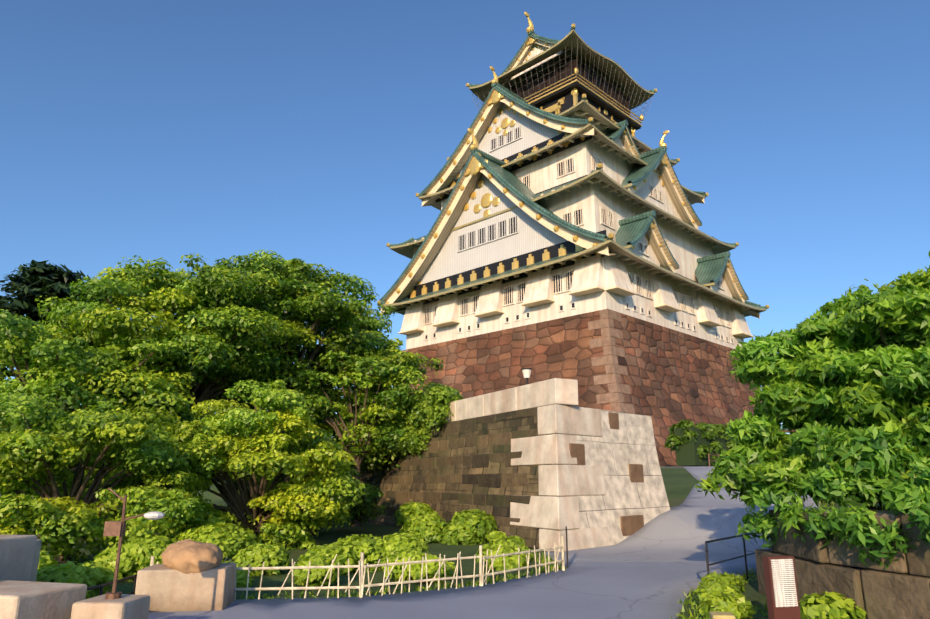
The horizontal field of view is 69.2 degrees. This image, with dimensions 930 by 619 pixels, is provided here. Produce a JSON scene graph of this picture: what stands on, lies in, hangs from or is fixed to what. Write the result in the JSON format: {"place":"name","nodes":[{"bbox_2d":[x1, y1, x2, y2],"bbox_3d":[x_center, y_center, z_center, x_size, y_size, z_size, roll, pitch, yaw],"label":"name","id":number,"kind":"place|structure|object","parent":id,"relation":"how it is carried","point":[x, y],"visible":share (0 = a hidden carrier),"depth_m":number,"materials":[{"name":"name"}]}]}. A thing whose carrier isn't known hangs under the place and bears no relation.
{"place":"outdoors","nodes":[
{"label":"outdoors","id":0,"kind":"place"},
{"bbox_2d":[0,467,908,618],"bbox_3d":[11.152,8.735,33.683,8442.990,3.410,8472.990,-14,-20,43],"label":"ground","id":1,"kind":"structure","parent":0,"point":[679,482],"depth_m":15.68,"materials":[{"name":"green plant"}]},
{"bbox_2d":[0,535,86,618],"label":"stone blocks","id":2,"kind":"structure","parent":1,"relation":"on","point":[24,594],"depth_m":7.88,"materials":[{"name":"stone"}]},
{"bbox_2d":[0,259,91,501],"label":"cedar tree","id":3,"kind":"object","parent":1,"relation":"on","point":[25,282],"depth_m":28.01,"materials":[{"name":"green plant"}]},
{"bbox_2d":[0,301,194,536],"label":"tree","id":4,"kind":"object","parent":1,"relation":"on","point":[103,375],"depth_m":21.26,"materials":[{"name":"green plant"}]},
{"bbox_2d":[0,391,218,564],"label":"tree","id":5,"kind":"object","parent":1,"relation":"on","point":[55,450],"depth_m":15.04,"materials":[{"name":"green plant"}]},
{"bbox_2d":[71,594,149,618],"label":"lamp pedestal","id":6,"kind":"object","parent":1,"relation":"on","point":[127,606],"visible":0.96,"depth_m":7.64,"materials":[{"name":"beige stone"}]},
{"bbox_2d":[103,488,164,598],"bbox_3d":[-3.998,2.787,8.095,0.724,1.259,0.232,-1,-14,5],"label":"lamp post","id":7,"kind":"object","parent":6,"relation":"on","point":[114,528],"visible":1,"depth_m":8.06,"materials":[{"name":"brown metal"}]},
{"bbox_2d":[16,405,206,497],"bbox_3d":[-13.601,5.707,26.331,10.253,6.326,9.882,-14,-20,43],"label":"tree","id":8,"kind":"object","parent":1,"relation":"on","point":[190,418],"depth_m":24.69,"materials":[{"name":"green plant"}]},
{"bbox_2d":[0,253,323,418],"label":"tree","id":9,"kind":"object","parent":1,"relation":"on","point":[127,285],"depth_m":24.83,"materials":[{"name":"green plant"}]},
{"bbox_2d":[150,379,369,549],"bbox_3d":[-6.367,4.825,19.739,7.195,5.534,6.608,-14,-20,43],"label":"tree","id":10,"kind":"object","parent":1,"relation":"on","point":[219,426],"depth_m":18.57,"materials":[{"name":"green plant"}]},
{"bbox_2d":[208,347,335,507],"bbox_3d":[-12.796,6.731,37.308,11.997,9.766,10.378,-14,-20,43],"label":"tree","id":11,"kind":"object","parent":1,"relation":"on","point":[233,482],"depth_m":36.36,"materials":[{"name":"green plant"}]},
{"bbox_2d":[157,249,403,431],"bbox_3d":[-8.196,3.472,30.132,12.120,12.473,11.231,-14,-20,43],"label":"tree","id":12,"kind":"object","parent":1,"relation":"on","point":[279,278],"depth_m":28.85,"materials":[{"name":"green plant"}]},
{"bbox_2d":[225,415,381,522],"bbox_3d":[-7.183,7.087,29.901,8.196,5.382,7.531,-14,-20,43],"label":"tree","id":13,"kind":"object","parent":1,"relation":"on","point":[322,425],"depth_m":29.89,"materials":[{"name":"green plant"}]},
{"bbox_2d":[235,467,386,535],"bbox_3d":[-5.466,6.926,23.999,3.900,2.759,6.177,-31,-34,64],"label":"tree","id":14,"kind":"object","parent":1,"relation":"on","point":[367,507],"depth_m":24.54,"materials":[{"name":"green plant"}]},
{"bbox_2d":[87,526,567,595],"bbox_3d":[-1.767,4.545,11.987,10.628,0.914,1.501,13,-19,-42],"label":"metal gate frame","id":15,"kind":"object","parent":1,"relation":"on","point":[100,586],"visible":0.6,"depth_m":9.84,"materials":[{"name":"grey"}]},
{"bbox_2d":[150,536,564,599],"bbox_3d":[-1.123,4.591,11.876,8.052,0.770,1.153,8,-16,-29],"label":"bamboo fence","id":16,"kind":"object","parent":1,"relation":"on","point":[361,567],"visible":0.69,"depth_m":11.37,"materials":[{"name":"beige wood"}]},
{"bbox_2d":[288,340,431,526],"bbox_3d":[-4.766,5.340,29.265,6.461,8.435,5.946,-14,-20,43],"label":"tree","id":17,"kind":"object","parent":1,"relation":"on","point":[317,400],"depth_m":28.98,"materials":[{"name":"green plant"}]},
{"bbox_2d":[323,351,463,472],"bbox_3d":[-2.957,6.217,31.621,6.616,7.905,7.571,-14,-20,43],"label":"tree","id":18,"kind":"object","parent":1,"relation":"on","point":[387,430],"depth_m":29.66,"materials":[{"name":"green plant"}]},
{"bbox_2d":[36,501,866,618],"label":"shrub leaves","id":19,"kind":"object","parent":1,"relation":"on","point":[422,524],"visible":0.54,"depth_m":13.35,"materials":[{"name":"green plant"}]},
{"bbox_2d":[337,378,670,551],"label":"bastion wall","id":20,"kind":"structure","parent":1,"relation":"on","point":[547,462],"depth_m":21.59,"materials":[{"name":"stone"}]},
{"bbox_2d":[364,385,460,470],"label":"tree","id":21,"kind":"object","parent":20,"relation":"on","point":[435,407],"visible":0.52,"depth_m":27.38,"materials":[{"name":"green plant"}]},
{"bbox_2d":[236,500,835,618],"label":"grass tufts","id":22,"kind":"object","parent":1,"relation":"on","point":[511,576],"visible":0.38,"depth_m":11.51,"materials":[{"name":"green plant"}]},
{"bbox_2d":[395,309,761,466],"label":"stone base wall","id":23,"kind":"structure","parent":1,"relation":"on","point":[665,378],"depth_m":68.97,"materials":[{"name":"brown stone"}]},
{"bbox_2d":[709,611,735,618],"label":"stone bollard","id":24,"kind":"object","parent":1,"relation":"on","point":[720,615],"visible":1,"depth_m":7.97,"materials":[{"name":"beige stone"}]},
{"bbox_2d":[664,419,789,465],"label":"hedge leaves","id":25,"kind":"object","parent":1,"relation":"on","point":[692,443],"visible":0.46,"depth_m":51.06,"materials":[{"name":"green plant"}]},
{"bbox_2d":[705,532,771,578],"bbox_3d":[5.356,4.826,13.040,0.217,0.890,4.672,-10,-18,35],"label":"hand rail","id":26,"kind":"object","parent":1,"relation":"on","point":[715,540],"visible":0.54,"depth_m":12.64,"materials":[{"name":"grey metal"}]},
{"bbox_2d":[762,555,800,618],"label":"info sign","id":27,"kind":"object","parent":1,"relation":"on","point":[781,587],"visible":1,"depth_m":8.15,"materials":[{"name":"red"}]},
{"bbox_2d":[694,420,929,509],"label":"tree","id":28,"kind":"object","parent":1,"relation":"on","point":[886,458],"depth_m":9.74,"materials":[{"name":"green plant"}]},
{"bbox_2d":[715,280,929,489],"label":"tree","id":29,"kind":"object","parent":1,"relation":"on","point":[807,353],"depth_m":11.38,"materials":[{"name":"green plant"}]},
{"bbox_2d":[755,510,929,618],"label":"retaining wall","id":30,"kind":"structure","parent":1,"relation":"on","point":[899,589],"depth_m":8.91,"materials":[{"name":"brown"}]},
{"bbox_2d":[735,458,929,569],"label":"wall top leaves","id":31,"kind":"object","parent":30,"relation":"on","point":[841,524],"visible":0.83,"depth_m":8.99,"materials":[{"name":"green plant"}]},
{"bbox_2d":[777,251,929,462],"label":"tree","id":32,"kind":"object","parent":1,"relation":"on","point":[853,401],"depth_m":10.28,"materials":[{"name":"green plant"}]},
{"bbox_2d":[845,274,922,295],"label":"tree","id":33,"kind":"object","parent":1,"relation":"on","point":[880,289],"depth_m":24.09,"materials":[{"name":"green plant"}]},
{"bbox_2d":[0,0,929,433],"label":"sky","id":34,"kind":"structure","parent":0,"point":[311,131],"materials":[{"name":"blue"}]},
{"bbox_2d":[148,466,819,618],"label":"asphalt path","id":35,"kind":"structure","parent":0,"point":[655,567],"depth_m":11.90,"materials":[{"name":"grey asphalt"}]},
{"bbox_2d":[135,563,235,611],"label":"stone block","id":36,"kind":"structure","parent":35,"relation":"on","point":[164,588],"depth_m":9.80,"materials":[{"name":"stone"}]},
{"bbox_2d":[161,539,222,573],"bbox_3d":[-4.162,3.765,10.271,1.111,0.499,0.798,-14,-20,43],"label":"boulder","id":37,"kind":"object","parent":36,"relation":"on","point":[187,556],"visible":0.9,"depth_m":9.94,"materials":[{"name":"brown stone"}]},
{"bbox_2d":[708,453,720,465],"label":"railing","id":38,"kind":"object","parent":35,"relation":"on","point":[718,455],"visible":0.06,"depth_m":49.55,"materials":[{"name":"grey metal"}]},
{"bbox_2d":[521,368,531,384],"bbox_3d":[2.087,2.327,22.731,0.361,0.660,0.380,-14,-20,43],"label":"lamp","id":39,"kind":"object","parent":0,"point":[526,372],"depth_m":22.67,"materials":[{"name":"white glass"}]},
{"bbox_2d":[377,12,768,318],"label":"castle roofs","id":40,"kind":"structure","parent":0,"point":[494,221],"depth_m":80.88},
{"bbox_2d":[398,37,753,349],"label":"castle walls","id":41,"kind":"structure","parent":0,"point":[620,283],"depth_m":77.02,"materials":[{"name":"white paint"}]}
]}

